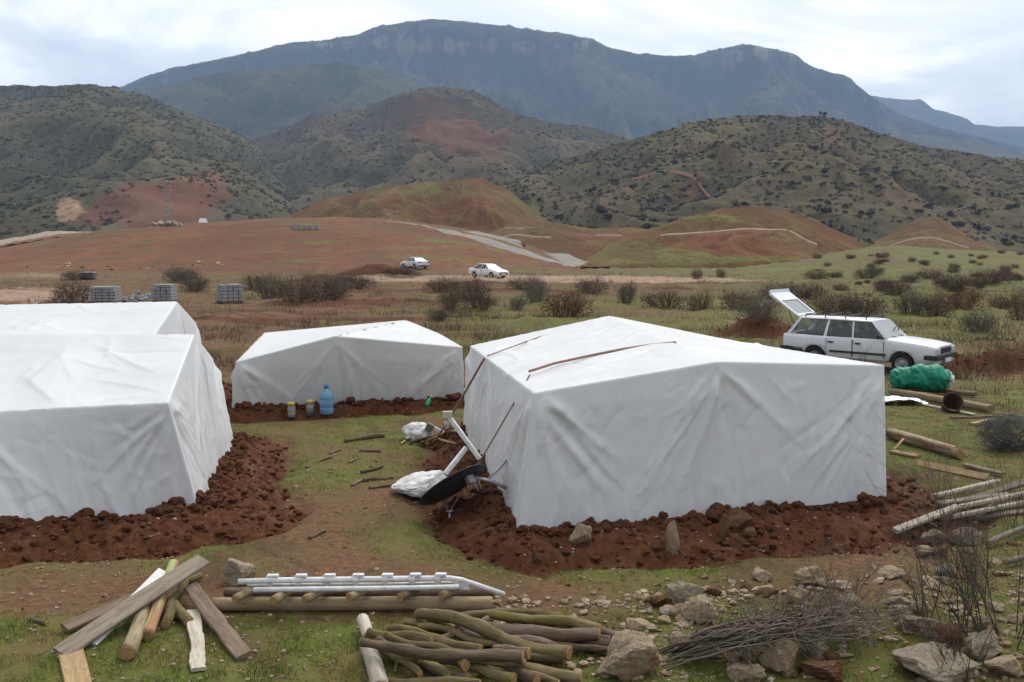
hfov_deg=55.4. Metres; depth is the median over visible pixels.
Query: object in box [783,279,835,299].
bare bush
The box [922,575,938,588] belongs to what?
stone
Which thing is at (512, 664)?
branch
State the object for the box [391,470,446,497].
sack
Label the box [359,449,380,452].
stick
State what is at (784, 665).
rock
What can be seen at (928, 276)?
bare bush
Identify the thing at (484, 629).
branch
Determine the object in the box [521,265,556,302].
bare bush
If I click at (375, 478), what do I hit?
stick
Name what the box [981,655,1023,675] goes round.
rock
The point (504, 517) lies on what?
clods
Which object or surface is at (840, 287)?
bare bush
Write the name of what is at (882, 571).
rock
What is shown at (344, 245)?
ground
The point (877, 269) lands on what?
bare bush
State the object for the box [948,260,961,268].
bare bush
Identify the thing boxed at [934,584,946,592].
stone
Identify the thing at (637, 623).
stone
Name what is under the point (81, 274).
block stack
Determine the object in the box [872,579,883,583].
stone
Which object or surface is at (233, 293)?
block stack
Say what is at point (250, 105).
shoulder
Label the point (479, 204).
mound
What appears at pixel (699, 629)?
thorn shrub
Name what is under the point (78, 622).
plank
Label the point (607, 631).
branch
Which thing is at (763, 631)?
brush pile
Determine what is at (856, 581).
thorn shrub
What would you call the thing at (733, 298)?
bare bush
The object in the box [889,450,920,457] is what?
slab
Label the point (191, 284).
bare bush
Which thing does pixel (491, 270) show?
sedan car
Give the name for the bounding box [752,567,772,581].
rock
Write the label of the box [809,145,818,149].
hillside shrub
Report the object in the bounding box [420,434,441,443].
stick
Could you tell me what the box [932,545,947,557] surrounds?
rock
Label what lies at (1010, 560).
pole
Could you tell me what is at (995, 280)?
bare bush
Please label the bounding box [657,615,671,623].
stone
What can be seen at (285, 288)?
bare bush
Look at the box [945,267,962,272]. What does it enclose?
bare bush
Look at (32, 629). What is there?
pebbles
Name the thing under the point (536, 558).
rock
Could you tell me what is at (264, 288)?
bare bush
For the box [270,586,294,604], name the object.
log
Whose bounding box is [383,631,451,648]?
branch
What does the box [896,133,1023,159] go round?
shoulder
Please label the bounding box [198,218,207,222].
tent
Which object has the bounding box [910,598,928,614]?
rock
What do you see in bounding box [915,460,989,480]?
plank
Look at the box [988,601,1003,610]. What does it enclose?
stone
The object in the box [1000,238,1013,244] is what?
hillside shrub
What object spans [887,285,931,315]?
bare bush
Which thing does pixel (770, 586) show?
stone
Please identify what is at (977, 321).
bare bush
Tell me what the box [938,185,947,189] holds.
hillside shrub
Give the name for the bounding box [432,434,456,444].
stick
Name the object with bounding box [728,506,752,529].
rock
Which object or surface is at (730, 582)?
stone
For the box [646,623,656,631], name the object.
stone
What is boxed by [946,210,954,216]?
hillside shrub
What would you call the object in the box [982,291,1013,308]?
bare bush
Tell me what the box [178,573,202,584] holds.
stick
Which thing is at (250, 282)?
bare bush
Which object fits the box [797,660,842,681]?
rock
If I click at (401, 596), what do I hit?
log
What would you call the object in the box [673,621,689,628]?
stone
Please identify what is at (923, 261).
bare bush
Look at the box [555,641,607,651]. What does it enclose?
branch
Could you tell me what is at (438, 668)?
branch
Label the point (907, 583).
thorn shrub
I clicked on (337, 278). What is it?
bare bush
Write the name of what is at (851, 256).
bare bush
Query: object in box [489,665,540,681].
branch
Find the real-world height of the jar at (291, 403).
0.314 m
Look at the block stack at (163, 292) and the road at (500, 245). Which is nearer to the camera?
the block stack at (163, 292)
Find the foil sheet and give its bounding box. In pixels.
[885,396,927,403]
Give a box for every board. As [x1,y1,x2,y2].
[58,648,91,681]
[90,568,165,645]
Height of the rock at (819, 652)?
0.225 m
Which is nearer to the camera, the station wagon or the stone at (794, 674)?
the stone at (794, 674)
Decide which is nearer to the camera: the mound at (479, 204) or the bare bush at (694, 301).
the bare bush at (694, 301)
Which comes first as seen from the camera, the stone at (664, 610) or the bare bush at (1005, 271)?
the stone at (664, 610)
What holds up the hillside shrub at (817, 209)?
on the hill at (899, 196)
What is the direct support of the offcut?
on the ground at (344, 245)
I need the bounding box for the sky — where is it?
[0,0,1023,126]
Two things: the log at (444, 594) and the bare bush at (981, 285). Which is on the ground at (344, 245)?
the bare bush at (981, 285)
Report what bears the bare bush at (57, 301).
on the ground at (344, 245)
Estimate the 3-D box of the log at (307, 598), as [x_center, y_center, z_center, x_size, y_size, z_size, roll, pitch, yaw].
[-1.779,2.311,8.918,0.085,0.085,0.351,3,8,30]
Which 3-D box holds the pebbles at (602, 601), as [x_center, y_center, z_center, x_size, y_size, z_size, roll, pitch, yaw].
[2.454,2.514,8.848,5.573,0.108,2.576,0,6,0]
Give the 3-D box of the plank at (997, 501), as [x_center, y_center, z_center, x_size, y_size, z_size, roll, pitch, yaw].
[6.089,2.077,12.330,0.050,0.172,0.097,47,11,14]
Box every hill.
[0,84,296,239]
[252,86,628,211]
[490,115,1023,251]
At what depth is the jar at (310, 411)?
19.41 m
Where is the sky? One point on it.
(963, 58)
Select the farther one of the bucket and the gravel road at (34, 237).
the gravel road at (34, 237)
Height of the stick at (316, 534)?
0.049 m
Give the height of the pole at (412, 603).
0.143 m
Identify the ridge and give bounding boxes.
[872,96,1023,145]
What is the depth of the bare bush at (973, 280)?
81.14 m
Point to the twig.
(396, 667)
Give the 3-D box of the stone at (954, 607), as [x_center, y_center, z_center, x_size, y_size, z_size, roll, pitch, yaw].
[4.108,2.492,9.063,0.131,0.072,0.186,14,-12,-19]
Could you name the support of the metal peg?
on the ground at (344, 245)
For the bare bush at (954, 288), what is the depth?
71.44 m
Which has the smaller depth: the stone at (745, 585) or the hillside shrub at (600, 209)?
the stone at (745, 585)
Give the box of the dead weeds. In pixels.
[0,262,1023,381]
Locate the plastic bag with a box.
[402,422,432,440]
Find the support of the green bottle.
on the ground at (344, 245)
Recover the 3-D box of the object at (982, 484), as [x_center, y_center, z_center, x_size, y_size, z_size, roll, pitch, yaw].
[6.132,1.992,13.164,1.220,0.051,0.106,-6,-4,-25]
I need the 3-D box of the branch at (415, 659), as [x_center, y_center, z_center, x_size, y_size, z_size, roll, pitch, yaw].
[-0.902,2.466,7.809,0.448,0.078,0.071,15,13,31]
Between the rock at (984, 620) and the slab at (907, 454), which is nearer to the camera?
the rock at (984, 620)
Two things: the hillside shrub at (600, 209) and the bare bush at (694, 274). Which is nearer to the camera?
the bare bush at (694, 274)
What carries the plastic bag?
on the ground at (344, 245)
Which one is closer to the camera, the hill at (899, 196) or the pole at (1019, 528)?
the pole at (1019, 528)
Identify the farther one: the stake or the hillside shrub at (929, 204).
the hillside shrub at (929, 204)
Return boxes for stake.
[441,499,448,508]
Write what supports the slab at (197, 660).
on the ground at (344, 245)
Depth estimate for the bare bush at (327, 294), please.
59.95 m
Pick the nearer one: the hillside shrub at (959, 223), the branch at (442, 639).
the branch at (442, 639)
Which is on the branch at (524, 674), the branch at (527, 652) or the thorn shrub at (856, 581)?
the branch at (527, 652)
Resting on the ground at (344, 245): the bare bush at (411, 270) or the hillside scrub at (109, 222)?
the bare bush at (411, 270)
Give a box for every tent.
[0,301,200,342]
[0,334,232,520]
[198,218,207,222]
[231,320,463,407]
[433,316,886,529]
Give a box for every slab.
[187,609,206,671]
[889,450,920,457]
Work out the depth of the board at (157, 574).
9.09 m
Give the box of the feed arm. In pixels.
[425,422,443,433]
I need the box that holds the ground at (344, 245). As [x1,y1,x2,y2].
[0,217,1023,681]
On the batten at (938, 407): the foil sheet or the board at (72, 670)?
the foil sheet
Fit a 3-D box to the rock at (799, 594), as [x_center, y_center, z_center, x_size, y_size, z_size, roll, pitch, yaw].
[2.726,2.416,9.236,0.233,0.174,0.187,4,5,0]
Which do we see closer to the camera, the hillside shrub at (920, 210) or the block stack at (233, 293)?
the block stack at (233, 293)
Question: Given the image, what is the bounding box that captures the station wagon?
[769,288,956,368]
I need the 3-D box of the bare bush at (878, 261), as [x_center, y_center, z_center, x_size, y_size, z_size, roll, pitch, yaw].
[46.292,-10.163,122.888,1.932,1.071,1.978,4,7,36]
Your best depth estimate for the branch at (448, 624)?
8.58 m
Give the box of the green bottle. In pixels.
[425,395,431,405]
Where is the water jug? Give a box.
[319,384,333,414]
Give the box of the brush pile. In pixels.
[658,576,925,677]
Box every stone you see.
[560,599,567,604]
[626,617,649,630]
[646,607,652,613]
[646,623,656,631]
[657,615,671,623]
[659,604,671,614]
[659,656,667,663]
[660,669,672,674]
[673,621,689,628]
[675,613,687,621]
[707,587,721,595]
[728,579,736,584]
[740,582,753,588]
[755,587,777,597]
[756,584,772,588]
[789,671,796,677]
[821,651,835,659]
[823,580,851,588]
[831,651,853,657]
[838,584,851,589]
[838,593,862,604]
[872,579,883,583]
[887,589,906,595]
[902,629,913,633]
[916,677,929,681]
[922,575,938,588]
[934,576,950,584]
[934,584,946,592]
[945,605,961,611]
[952,570,972,578]
[981,629,998,637]
[988,557,1001,564]
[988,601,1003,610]
[990,571,1008,575]
[1005,612,1023,623]
[1007,540,1022,546]
[1008,598,1023,604]
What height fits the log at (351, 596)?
0.085 m
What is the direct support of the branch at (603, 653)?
on the ground at (344, 245)
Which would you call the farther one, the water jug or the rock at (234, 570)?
the water jug
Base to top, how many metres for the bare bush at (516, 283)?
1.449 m
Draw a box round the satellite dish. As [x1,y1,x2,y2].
[419,411,506,505]
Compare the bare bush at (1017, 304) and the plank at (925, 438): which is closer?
the plank at (925, 438)
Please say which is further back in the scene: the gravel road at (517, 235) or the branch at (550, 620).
the gravel road at (517, 235)
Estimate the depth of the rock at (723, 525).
11.20 m
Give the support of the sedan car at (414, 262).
on the ground at (344, 245)
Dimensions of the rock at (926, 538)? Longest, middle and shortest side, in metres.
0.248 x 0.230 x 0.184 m
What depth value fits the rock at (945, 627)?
8.26 m
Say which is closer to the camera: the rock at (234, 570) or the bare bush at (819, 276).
the rock at (234, 570)
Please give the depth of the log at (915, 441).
16.01 m
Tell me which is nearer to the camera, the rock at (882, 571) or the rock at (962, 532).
the rock at (882, 571)
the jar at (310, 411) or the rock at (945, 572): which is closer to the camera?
the rock at (945, 572)
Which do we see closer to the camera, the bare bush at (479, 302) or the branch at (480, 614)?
the branch at (480, 614)
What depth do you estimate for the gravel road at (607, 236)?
242.34 m
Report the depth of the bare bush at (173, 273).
86.84 m
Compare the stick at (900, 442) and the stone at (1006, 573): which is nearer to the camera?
the stone at (1006, 573)
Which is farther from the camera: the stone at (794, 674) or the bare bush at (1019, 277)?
the bare bush at (1019, 277)
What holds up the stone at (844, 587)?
on the ground at (344, 245)
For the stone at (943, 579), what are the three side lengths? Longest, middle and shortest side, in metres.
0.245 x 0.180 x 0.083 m
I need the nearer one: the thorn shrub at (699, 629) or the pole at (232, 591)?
the thorn shrub at (699, 629)
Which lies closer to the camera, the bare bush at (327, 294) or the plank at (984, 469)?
the plank at (984, 469)
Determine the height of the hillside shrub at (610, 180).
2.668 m
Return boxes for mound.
[284,178,549,230]
[457,222,645,258]
[571,207,867,268]
[868,217,1014,251]
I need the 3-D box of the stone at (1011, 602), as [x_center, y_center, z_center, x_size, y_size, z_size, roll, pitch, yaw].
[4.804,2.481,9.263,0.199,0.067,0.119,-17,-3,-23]
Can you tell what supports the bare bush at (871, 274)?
on the ground at (344, 245)
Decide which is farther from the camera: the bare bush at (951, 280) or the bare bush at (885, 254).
the bare bush at (885, 254)
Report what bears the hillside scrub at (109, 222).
on the hill at (143, 205)
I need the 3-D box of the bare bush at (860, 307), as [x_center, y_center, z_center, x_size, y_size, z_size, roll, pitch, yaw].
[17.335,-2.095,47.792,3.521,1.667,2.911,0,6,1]
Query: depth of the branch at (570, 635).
8.13 m
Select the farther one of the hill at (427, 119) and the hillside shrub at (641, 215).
the hill at (427, 119)
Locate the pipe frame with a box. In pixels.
[238,572,504,596]
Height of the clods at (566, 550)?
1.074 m
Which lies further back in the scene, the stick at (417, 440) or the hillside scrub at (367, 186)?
the hillside scrub at (367, 186)
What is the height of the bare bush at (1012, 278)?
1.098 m
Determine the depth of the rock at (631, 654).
7.59 m
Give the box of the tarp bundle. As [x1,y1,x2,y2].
[888,363,954,391]
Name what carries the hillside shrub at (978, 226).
on the hill at (899, 196)
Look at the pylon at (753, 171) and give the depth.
326.11 m
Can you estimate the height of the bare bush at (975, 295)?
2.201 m
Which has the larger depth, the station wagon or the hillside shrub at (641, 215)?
the hillside shrub at (641, 215)
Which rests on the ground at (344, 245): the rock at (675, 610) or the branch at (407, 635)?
the rock at (675, 610)
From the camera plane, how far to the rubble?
188.43 m
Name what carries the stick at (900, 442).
on the ground at (344, 245)
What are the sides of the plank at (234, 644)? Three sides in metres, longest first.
1.541 x 0.148 x 0.046 m
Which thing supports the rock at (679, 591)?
on the ground at (344, 245)
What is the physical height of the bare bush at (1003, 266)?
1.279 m
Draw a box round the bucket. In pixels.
[941,392,963,411]
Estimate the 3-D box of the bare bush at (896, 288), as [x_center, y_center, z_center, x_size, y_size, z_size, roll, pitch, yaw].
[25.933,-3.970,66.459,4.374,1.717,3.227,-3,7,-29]
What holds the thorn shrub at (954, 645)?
on the ground at (344, 245)
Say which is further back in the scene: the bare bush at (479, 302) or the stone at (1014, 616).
the bare bush at (479, 302)
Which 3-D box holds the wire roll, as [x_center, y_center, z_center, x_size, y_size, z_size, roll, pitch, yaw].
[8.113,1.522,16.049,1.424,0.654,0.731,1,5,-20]
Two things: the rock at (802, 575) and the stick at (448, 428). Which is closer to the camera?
the rock at (802, 575)
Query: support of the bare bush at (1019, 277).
on the ground at (344, 245)
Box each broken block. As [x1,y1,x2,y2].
[121,296,127,301]
[140,296,147,301]
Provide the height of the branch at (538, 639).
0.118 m
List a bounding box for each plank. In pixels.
[52,554,209,654]
[60,592,133,632]
[184,582,251,661]
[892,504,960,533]
[894,429,956,447]
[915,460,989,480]
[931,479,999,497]
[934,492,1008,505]
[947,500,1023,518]
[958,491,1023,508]
[963,463,1005,474]
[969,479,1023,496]
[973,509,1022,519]
[988,499,999,506]
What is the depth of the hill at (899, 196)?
397.45 m
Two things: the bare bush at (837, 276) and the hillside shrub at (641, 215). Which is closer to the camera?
the bare bush at (837, 276)
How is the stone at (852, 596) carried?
on the ground at (344, 245)
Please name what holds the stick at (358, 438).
on the ground at (344, 245)
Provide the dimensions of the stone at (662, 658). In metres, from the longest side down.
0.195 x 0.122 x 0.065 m
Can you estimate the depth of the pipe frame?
8.95 m
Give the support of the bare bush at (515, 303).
on the ground at (344, 245)
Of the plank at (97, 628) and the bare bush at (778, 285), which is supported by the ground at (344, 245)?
the bare bush at (778, 285)
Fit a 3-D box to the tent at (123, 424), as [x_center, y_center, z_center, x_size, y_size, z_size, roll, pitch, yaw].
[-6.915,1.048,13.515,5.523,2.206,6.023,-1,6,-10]
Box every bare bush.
[36,292,81,303]
[41,275,100,302]
[57,266,104,279]
[155,261,203,280]
[179,268,213,291]
[241,267,289,298]
[243,270,268,288]
[263,260,321,303]
[291,263,356,301]
[316,263,354,298]
[320,268,386,288]
[373,264,428,274]
[421,272,463,291]
[422,308,451,320]
[436,277,466,309]
[439,269,498,299]
[462,286,496,309]
[500,272,546,288]
[506,292,528,309]
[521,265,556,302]
[521,278,600,317]
[570,272,616,293]
[615,274,637,303]
[633,286,689,308]
[681,283,716,310]
[689,266,704,278]
[714,283,757,308]
[715,266,726,277]
[736,281,779,319]
[750,274,806,299]
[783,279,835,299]
[798,267,831,279]
[802,286,871,314]
[828,269,843,277]
[830,282,851,290]
[833,283,895,314]
[845,253,856,258]
[852,265,884,278]
[865,272,917,294]
[866,262,885,274]
[872,259,883,263]
[872,277,894,287]
[876,251,889,257]
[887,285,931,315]
[897,269,919,282]
[912,283,961,316]
[914,265,944,278]
[916,259,930,263]
[931,269,977,289]
[936,276,987,308]
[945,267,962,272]
[945,279,965,292]
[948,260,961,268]
[957,298,1007,332]
[964,275,981,285]
[967,265,1018,284]
[972,281,988,288]
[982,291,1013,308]
[995,262,1012,270]
[996,264,1011,275]
[998,286,1023,319]
[1004,275,1017,280]
[1006,270,1021,278]
[1010,272,1023,280]
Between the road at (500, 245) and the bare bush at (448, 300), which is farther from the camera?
the road at (500, 245)
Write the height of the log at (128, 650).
0.146 m
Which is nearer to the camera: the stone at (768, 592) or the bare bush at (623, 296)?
the stone at (768, 592)
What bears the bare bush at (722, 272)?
on the ground at (344, 245)
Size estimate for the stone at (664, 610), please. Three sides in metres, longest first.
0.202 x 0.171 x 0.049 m
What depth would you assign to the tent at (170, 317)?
20.40 m
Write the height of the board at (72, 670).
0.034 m
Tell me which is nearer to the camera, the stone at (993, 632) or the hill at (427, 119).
the stone at (993, 632)
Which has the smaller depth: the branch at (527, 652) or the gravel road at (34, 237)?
the branch at (527, 652)
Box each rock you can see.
[223,558,256,585]
[532,549,540,564]
[569,522,591,545]
[595,629,659,680]
[644,595,668,606]
[665,520,679,554]
[665,580,705,602]
[669,603,682,616]
[671,634,691,650]
[681,594,715,623]
[719,513,728,538]
[726,662,766,681]
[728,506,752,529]
[743,527,756,537]
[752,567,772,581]
[759,639,798,677]
[786,586,811,603]
[792,566,825,585]
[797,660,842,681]
[800,637,828,659]
[876,565,905,578]
[882,595,911,608]
[888,604,910,616]
[891,641,979,681]
[896,614,939,637]
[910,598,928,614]
[915,545,937,556]
[920,529,942,543]
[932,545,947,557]
[936,563,954,575]
[936,622,963,646]
[948,527,984,546]
[964,632,1004,660]
[971,614,990,628]
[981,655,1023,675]
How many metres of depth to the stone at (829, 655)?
7.95 m
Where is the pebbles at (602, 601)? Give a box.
[485,570,1023,681]
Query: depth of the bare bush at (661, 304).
54.19 m
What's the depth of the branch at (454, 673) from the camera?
7.57 m
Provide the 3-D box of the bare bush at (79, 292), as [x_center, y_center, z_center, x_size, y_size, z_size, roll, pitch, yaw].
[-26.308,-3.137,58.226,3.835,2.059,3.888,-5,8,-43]
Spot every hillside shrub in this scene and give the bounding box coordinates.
[586,187,596,190]
[594,205,606,212]
[607,177,618,182]
[634,214,646,217]
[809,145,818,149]
[811,206,826,211]
[815,204,832,211]
[914,208,924,212]
[923,201,934,207]
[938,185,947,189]
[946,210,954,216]
[953,221,962,225]
[970,222,982,229]
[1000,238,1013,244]
[1005,203,1020,207]
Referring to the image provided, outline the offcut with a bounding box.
[969,419,987,425]
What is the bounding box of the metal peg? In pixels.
[446,509,453,517]
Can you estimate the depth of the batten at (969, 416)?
18.99 m
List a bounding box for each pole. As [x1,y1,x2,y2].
[211,596,492,611]
[223,586,493,596]
[986,525,1023,545]
[1002,555,1023,564]
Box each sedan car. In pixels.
[400,257,428,268]
[468,263,508,277]
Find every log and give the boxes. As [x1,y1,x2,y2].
[118,601,152,660]
[142,559,178,640]
[174,600,193,626]
[231,587,254,602]
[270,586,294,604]
[301,592,328,603]
[346,585,370,601]
[356,613,373,639]
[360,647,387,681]
[396,590,420,601]
[438,589,459,599]
[885,428,963,458]
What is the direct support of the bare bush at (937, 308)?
on the ground at (344, 245)
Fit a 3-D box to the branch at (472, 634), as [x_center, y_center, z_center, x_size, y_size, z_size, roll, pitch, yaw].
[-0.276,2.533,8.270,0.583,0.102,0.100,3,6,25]
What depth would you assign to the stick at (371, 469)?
14.55 m
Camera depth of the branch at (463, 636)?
8.25 m
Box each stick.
[28,617,48,625]
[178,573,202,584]
[305,456,332,468]
[307,530,325,538]
[344,433,384,442]
[351,479,362,486]
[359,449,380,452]
[360,465,382,473]
[362,476,392,481]
[368,484,391,488]
[408,433,442,444]
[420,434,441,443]
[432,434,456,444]
[444,424,460,430]
[445,427,456,432]
[892,438,904,449]
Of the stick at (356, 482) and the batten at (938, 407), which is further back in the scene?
the batten at (938, 407)
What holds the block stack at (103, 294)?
on the ground at (344, 245)
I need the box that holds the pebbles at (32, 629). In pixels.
[0,355,1023,681]
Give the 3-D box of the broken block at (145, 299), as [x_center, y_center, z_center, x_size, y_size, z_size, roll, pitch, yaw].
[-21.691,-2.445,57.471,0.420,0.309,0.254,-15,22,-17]
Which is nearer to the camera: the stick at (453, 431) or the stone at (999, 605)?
the stone at (999, 605)
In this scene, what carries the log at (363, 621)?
on the ground at (344, 245)
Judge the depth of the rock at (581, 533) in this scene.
10.78 m
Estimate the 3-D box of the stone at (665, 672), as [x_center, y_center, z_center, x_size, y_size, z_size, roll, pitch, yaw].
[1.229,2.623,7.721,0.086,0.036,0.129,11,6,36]
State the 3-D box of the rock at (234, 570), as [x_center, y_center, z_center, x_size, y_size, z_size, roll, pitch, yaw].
[-2.727,2.352,9.824,0.324,0.323,0.244,5,7,39]
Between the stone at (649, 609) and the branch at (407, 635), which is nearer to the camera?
the branch at (407, 635)
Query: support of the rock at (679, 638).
on the ground at (344, 245)
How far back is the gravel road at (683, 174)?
407.76 m
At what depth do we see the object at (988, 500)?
12.46 m
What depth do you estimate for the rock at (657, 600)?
9.16 m
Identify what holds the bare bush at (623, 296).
on the ground at (344, 245)
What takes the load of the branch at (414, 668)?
on the branch at (438, 668)
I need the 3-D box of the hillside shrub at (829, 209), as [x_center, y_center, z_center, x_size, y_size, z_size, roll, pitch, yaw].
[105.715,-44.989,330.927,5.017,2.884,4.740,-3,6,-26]
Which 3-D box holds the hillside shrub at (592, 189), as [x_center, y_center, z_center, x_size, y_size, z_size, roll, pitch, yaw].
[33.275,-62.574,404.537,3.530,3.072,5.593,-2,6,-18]
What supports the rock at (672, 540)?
on the ground at (344, 245)
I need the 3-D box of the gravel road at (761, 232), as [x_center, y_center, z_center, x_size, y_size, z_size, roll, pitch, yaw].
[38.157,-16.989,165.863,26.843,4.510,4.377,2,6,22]
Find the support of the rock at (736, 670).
on the ground at (344, 245)
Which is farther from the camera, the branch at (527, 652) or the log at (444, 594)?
the log at (444, 594)
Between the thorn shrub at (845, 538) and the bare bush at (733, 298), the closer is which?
the thorn shrub at (845, 538)
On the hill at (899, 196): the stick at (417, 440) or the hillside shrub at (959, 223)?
the hillside shrub at (959, 223)
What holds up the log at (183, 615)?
on the slab at (197, 660)
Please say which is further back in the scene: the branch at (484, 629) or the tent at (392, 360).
the tent at (392, 360)
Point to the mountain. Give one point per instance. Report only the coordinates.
(560, 78)
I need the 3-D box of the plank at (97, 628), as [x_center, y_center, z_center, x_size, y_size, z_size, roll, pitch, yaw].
[-3.338,2.326,8.683,0.174,0.039,1.668,23,25,19]
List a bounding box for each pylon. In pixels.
[160,180,171,226]
[749,162,758,205]
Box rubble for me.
[171,220,178,225]
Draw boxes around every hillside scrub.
[0,84,298,237]
[252,87,627,211]
[488,114,1023,243]
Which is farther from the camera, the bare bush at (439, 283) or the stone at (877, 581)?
the bare bush at (439, 283)
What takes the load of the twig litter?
on the ground at (344, 245)
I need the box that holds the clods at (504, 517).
[0,380,909,539]
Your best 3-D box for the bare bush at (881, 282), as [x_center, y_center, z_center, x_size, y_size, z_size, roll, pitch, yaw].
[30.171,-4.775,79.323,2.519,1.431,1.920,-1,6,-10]
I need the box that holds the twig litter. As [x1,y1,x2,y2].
[0,428,1023,681]
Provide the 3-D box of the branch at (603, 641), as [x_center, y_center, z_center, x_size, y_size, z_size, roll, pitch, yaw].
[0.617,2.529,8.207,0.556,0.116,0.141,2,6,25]
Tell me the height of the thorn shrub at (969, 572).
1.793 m
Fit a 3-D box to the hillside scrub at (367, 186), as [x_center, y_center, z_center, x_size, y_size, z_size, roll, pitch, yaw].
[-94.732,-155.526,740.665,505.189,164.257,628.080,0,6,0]
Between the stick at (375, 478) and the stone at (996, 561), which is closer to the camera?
the stone at (996, 561)
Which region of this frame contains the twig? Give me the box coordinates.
[393,655,398,672]
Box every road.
[0,231,96,246]
[383,221,609,267]
[462,231,588,263]
[502,234,550,238]
[596,234,621,237]
[631,170,731,196]
[660,228,816,249]
[890,237,968,248]
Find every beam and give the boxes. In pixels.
[888,388,994,411]
[891,386,976,396]
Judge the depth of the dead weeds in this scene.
41.22 m
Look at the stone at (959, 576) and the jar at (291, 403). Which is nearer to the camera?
the stone at (959, 576)
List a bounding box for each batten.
[904,400,975,414]
[949,415,991,417]
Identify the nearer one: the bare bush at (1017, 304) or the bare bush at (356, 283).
the bare bush at (1017, 304)
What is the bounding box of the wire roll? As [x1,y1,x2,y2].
[969,413,1023,451]
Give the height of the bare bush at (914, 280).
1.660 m
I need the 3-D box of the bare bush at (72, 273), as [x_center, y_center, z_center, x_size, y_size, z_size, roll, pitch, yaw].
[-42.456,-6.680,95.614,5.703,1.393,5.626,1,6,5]
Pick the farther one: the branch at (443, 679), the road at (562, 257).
the road at (562, 257)
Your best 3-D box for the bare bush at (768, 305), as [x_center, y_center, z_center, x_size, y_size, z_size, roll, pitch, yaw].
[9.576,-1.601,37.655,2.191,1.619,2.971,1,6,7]
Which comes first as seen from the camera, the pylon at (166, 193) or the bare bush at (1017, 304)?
the bare bush at (1017, 304)
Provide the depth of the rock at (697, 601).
8.77 m
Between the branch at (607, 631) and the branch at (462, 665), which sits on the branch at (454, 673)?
the branch at (462, 665)
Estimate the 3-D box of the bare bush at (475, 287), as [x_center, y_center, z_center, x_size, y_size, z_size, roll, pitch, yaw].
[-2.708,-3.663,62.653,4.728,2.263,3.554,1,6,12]
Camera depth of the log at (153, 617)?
8.63 m
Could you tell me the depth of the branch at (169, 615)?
8.79 m
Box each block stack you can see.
[78,272,96,278]
[89,286,120,302]
[150,284,176,301]
[216,284,243,303]
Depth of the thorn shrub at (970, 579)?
8.56 m
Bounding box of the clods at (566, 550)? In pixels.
[0,314,1023,577]
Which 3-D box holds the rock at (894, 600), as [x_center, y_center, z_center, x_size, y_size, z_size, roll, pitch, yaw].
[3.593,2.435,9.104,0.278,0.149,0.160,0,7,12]
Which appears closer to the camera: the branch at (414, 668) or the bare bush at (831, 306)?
the branch at (414, 668)
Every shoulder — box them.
[125,62,424,140]
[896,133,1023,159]
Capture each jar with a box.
[288,401,294,416]
[306,399,313,414]
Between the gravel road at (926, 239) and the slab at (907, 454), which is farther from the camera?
the gravel road at (926, 239)
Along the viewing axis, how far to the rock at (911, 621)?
8.46 m
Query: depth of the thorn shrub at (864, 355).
23.39 m
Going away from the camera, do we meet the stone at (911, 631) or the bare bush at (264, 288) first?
the stone at (911, 631)
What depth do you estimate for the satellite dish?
12.13 m
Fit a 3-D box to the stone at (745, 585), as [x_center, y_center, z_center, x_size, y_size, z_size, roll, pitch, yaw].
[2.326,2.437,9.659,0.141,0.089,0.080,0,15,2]
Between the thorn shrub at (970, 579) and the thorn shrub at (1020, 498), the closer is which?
the thorn shrub at (970, 579)
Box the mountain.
[119,19,1023,152]
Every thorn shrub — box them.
[646,600,722,654]
[801,533,894,596]
[814,515,862,557]
[824,387,1023,654]
[859,345,870,361]
[861,441,1023,636]
[869,488,955,617]
[897,560,1013,681]
[970,402,1023,527]
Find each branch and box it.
[160,578,188,628]
[359,638,524,663]
[366,627,433,641]
[376,636,421,662]
[379,650,422,677]
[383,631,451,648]
[386,624,482,649]
[388,676,481,681]
[399,655,452,675]
[403,619,445,634]
[414,608,572,659]
[418,623,497,647]
[418,660,472,677]
[425,619,454,627]
[436,661,494,671]
[443,615,490,638]
[449,659,469,671]
[453,631,479,638]
[455,625,556,643]
[460,608,558,618]
[469,661,516,681]
[473,659,525,666]
[487,665,559,681]
[489,610,601,633]
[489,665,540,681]
[493,644,531,659]
[494,623,598,642]
[523,662,582,681]
[526,653,564,664]
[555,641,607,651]
[572,638,610,645]
[588,620,618,637]
[590,651,606,655]
[599,634,609,637]

